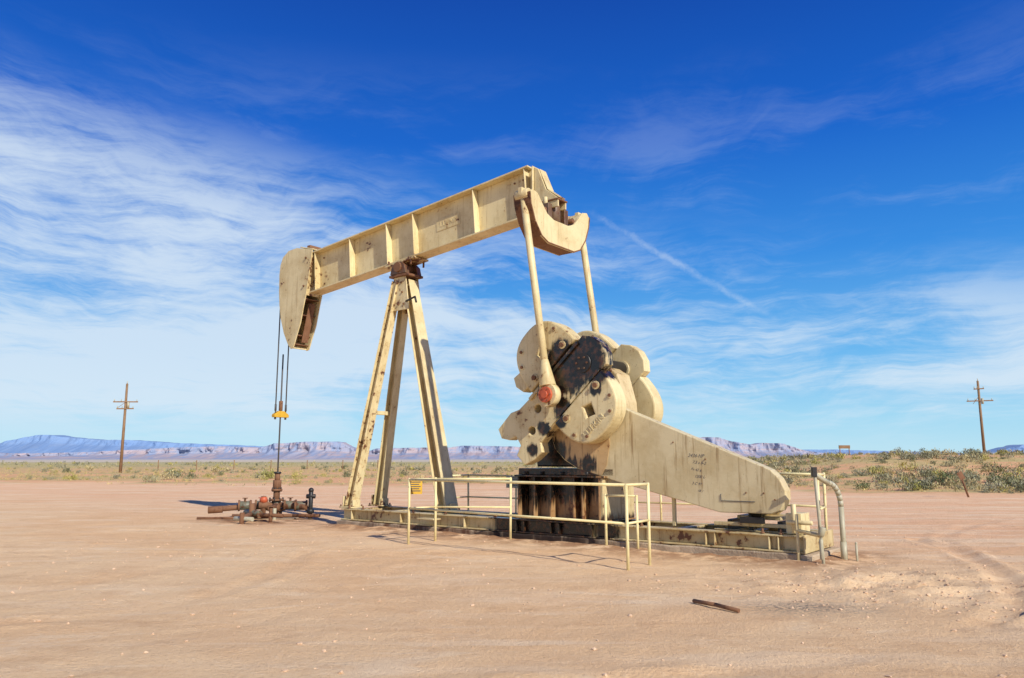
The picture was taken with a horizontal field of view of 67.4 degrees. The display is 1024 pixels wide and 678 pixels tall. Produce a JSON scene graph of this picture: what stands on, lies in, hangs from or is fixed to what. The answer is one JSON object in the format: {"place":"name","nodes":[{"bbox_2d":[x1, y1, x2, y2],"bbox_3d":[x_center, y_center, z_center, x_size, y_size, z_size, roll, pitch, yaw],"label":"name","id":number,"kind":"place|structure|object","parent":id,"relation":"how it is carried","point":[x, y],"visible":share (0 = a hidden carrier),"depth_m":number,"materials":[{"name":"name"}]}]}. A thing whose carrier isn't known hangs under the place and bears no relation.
{"place":"outdoors","nodes":[
{"label":"outdoors","id":0,"kind":"place"},
{"bbox_2d":[0,437,826,458],"bbox_3d":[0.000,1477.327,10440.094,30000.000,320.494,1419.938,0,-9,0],"label":"mesa cliffs","id":1,"kind":"structure","parent":0,"point":[320,450],"depth_m":10639.64,"materials":[{"name":"stone"}]},
{"bbox_2d":[0,454,1023,677],"bbox_3d":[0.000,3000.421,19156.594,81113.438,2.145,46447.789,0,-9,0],"label":"ground","id":2,"kind":"structure","parent":0,"point":[45,524],"depth_m":9.53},
{"bbox_2d":[113,381,137,472],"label":"utility pole","id":3,"kind":"object","parent":2,"relation":"on","point":[126,403],"visible":0.97,"depth_m":78.49,"materials":[{"name":"brown wood"}]},
{"bbox_2d":[196,472,319,523],"bbox_3d":[-6.631,4.324,20.985,3.047,1.350,3.028,-6,-11,35],"label":"wellhead","id":4,"kind":"object","parent":2,"relation":"on","point":[275,508],"visible":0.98,"depth_m":20.96,"materials":[{"name":"metal"}]},
{"bbox_2d":[157,460,377,469],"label":"fence","id":5,"kind":"object","parent":2,"relation":"on","point":[270,464],"visible":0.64,"depth_m":111.41,"materials":[{"name":"brown wood"}]},
{"bbox_2d":[0,453,1022,492],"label":"dry grass","id":6,"kind":"structure","parent":2,"relation":"on","point":[833,474],"depth_m":57.52,"materials":[{"name":"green plant"}]},
{"bbox_2d":[0,447,1023,493],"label":"sagebrush","id":7,"kind":"object","parent":2,"relation":"on","point":[972,476],"visible":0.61,"depth_m":55.03,"materials":[{"name":"green plant"}]},
{"bbox_2d":[407,477,650,570],"bbox_3d":[0.442,3.188,13.720,5.212,1.346,1.822,-8,-12,43],"label":"guard railing","id":8,"kind":"object","parent":2,"relation":"on","point":[626,523],"visible":0.96,"depth_m":13.06,"materials":[{"name":"metal"}]},
{"bbox_2d":[411,481,421,493],"bbox_3d":[-1.883,2.878,14.955,0.270,0.280,0.014,2,-9,-13],"label":"warning sign","id":9,"kind":"object","parent":8,"relation":"attached to","point":[416,487],"visible":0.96,"depth_m":14.95,"materials":[{"name":"yellow metal"}]},
{"bbox_2d":[453,474,693,520],"bbox_3d":[1.831,3.831,17.757,7.605,1.326,1.033,-4,-10,27],"label":"guard railing","id":10,"kind":"object","parent":2,"relation":"on","point":[515,498],"visible":0.38,"depth_m":19.22,"materials":[{"name":"metal"}]},
{"bbox_2d":[506,476,516,487],"bbox_3d":[0.069,3.528,18.975,0.500,0.300,0.015,-6,-11,32],"label":"warning sign","id":11,"kind":"object","parent":10,"relation":"attached to","point":[513,485],"visible":0.33,"depth_m":19.00,"materials":[{"name":"grey metal"}]},
{"bbox_2d":[337,520,840,560],"bbox_3d":[0.631,4.131,15.856,11.400,0.344,1.529,-7,-11,38],"label":"concrete pad","id":12,"kind":"object","parent":2,"relation":"on","point":[815,555],"visible":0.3,"depth_m":13.78,"materials":[{"name":"grey concrete"}]},
{"bbox_2d":[272,165,833,553],"bbox_3d":[-0.798,0.224,17.576,15.000,7.906,2.437,-7,-11,38],"label":"pumpjack","id":13,"kind":"object","parent":12,"relation":"on","point":[591,409],"visible":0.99,"depth_m":15.46,"materials":[{"name":"paint"}]},
{"bbox_2d":[604,494,638,548],"bbox_3d":[1.966,3.339,13.811,0.706,1.076,0.053,-7,-11,38],"label":"guard railing","id":14,"kind":"object","parent":2,"relation":"on","point":[605,517],"visible":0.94,"depth_m":13.87,"materials":[{"name":"metal"}]},
{"bbox_2d":[692,599,739,612],"bbox_3d":[2.201,2.886,8.333,0.065,0.059,0.667,5,-10,-30],"label":"rusted pipe","id":15,"kind":"object","parent":2,"relation":"on","point":[722,606],"visible":1,"depth_m":8.28,"materials":[{"name":"metal"}]},
{"bbox_2d":[778,472,827,529],"bbox_3d":[5.059,3.074,13.409,0.678,1.476,1.745,3,-9,-17],"label":"guard railing","id":16,"kind":"object","parent":2,"relation":"on","point":[824,507],"visible":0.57,"depth_m":13.31,"materials":[{"name":"metal"}]},
{"bbox_2d":[795,467,825,563],"bbox_3d":[4.574,2.773,11.824,0.128,1.581,0.498,8,-12,-41],"label":"switch post","id":17,"kind":"object","parent":2,"relation":"on","point":[820,534],"visible":0.81,"depth_m":11.76,"materials":[{"name":"beige metal"}]},
{"bbox_2d":[817,473,847,559],"bbox_3d":[4.992,2.843,12.074,0.826,1.519,0.099,7,-11,-37],"label":"electrical conduit","id":18,"kind":"object","parent":2,"relation":"on","point":[843,542],"visible":0.98,"depth_m":12.23,"materials":[{"name":"grey metal"}]},
{"bbox_2d":[839,445,849,454],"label":"cattle sign","id":19,"kind":"object","parent":2,"relation":"on","point":[844,446],"visible":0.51,"depth_m":83.13,"materials":[{"name":"brown wood"}]},
{"bbox_2d":[855,542,857,560],"bbox_3d":[5.420,3.402,12.069,0.042,0.412,0.044,0,-9,0],"label":"ground stake","id":20,"kind":"object","parent":2,"relation":"on","point":[856,548],"visible":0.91,"depth_m":12.07,"materials":[{"name":"grey metal"}]},
{"bbox_2d":[957,471,968,496],"bbox_3d":[19.070,6.238,32.420,0.537,1.310,0.090,0,-9,0],"label":"marker post","id":21,"kind":"object","parent":2,"relation":"on","point":[960,475],"visible":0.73,"depth_m":32.43,"materials":[{"name":"wood"}]},
{"bbox_2d":[967,379,992,451],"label":"utility pole","id":22,"kind":"object","parent":2,"relation":"on","point":[980,401],"visible":0.95,"depth_m":82.69,"materials":[{"name":"brown wood"}]},
{"bbox_2d":[0,435,1023,454],"bbox_3d":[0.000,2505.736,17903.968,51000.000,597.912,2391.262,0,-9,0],"label":"distant ridge","id":23,"kind":"structure","parent":0,"point":[49,444],"depth_m":18340.12,"materials":[{"name":"stone"}]},
{"bbox_2d":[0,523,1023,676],"bbox_3d":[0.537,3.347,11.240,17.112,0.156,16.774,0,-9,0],"label":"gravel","id":24,"kind":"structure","parent":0,"point":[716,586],"depth_m":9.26,"materials":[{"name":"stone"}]},
{"bbox_2d":[0,0,1023,452],"label":"sky","id":25,"kind":"structure","parent":0,"point":[806,217],"materials":[{"name":"blue"}]}
]}

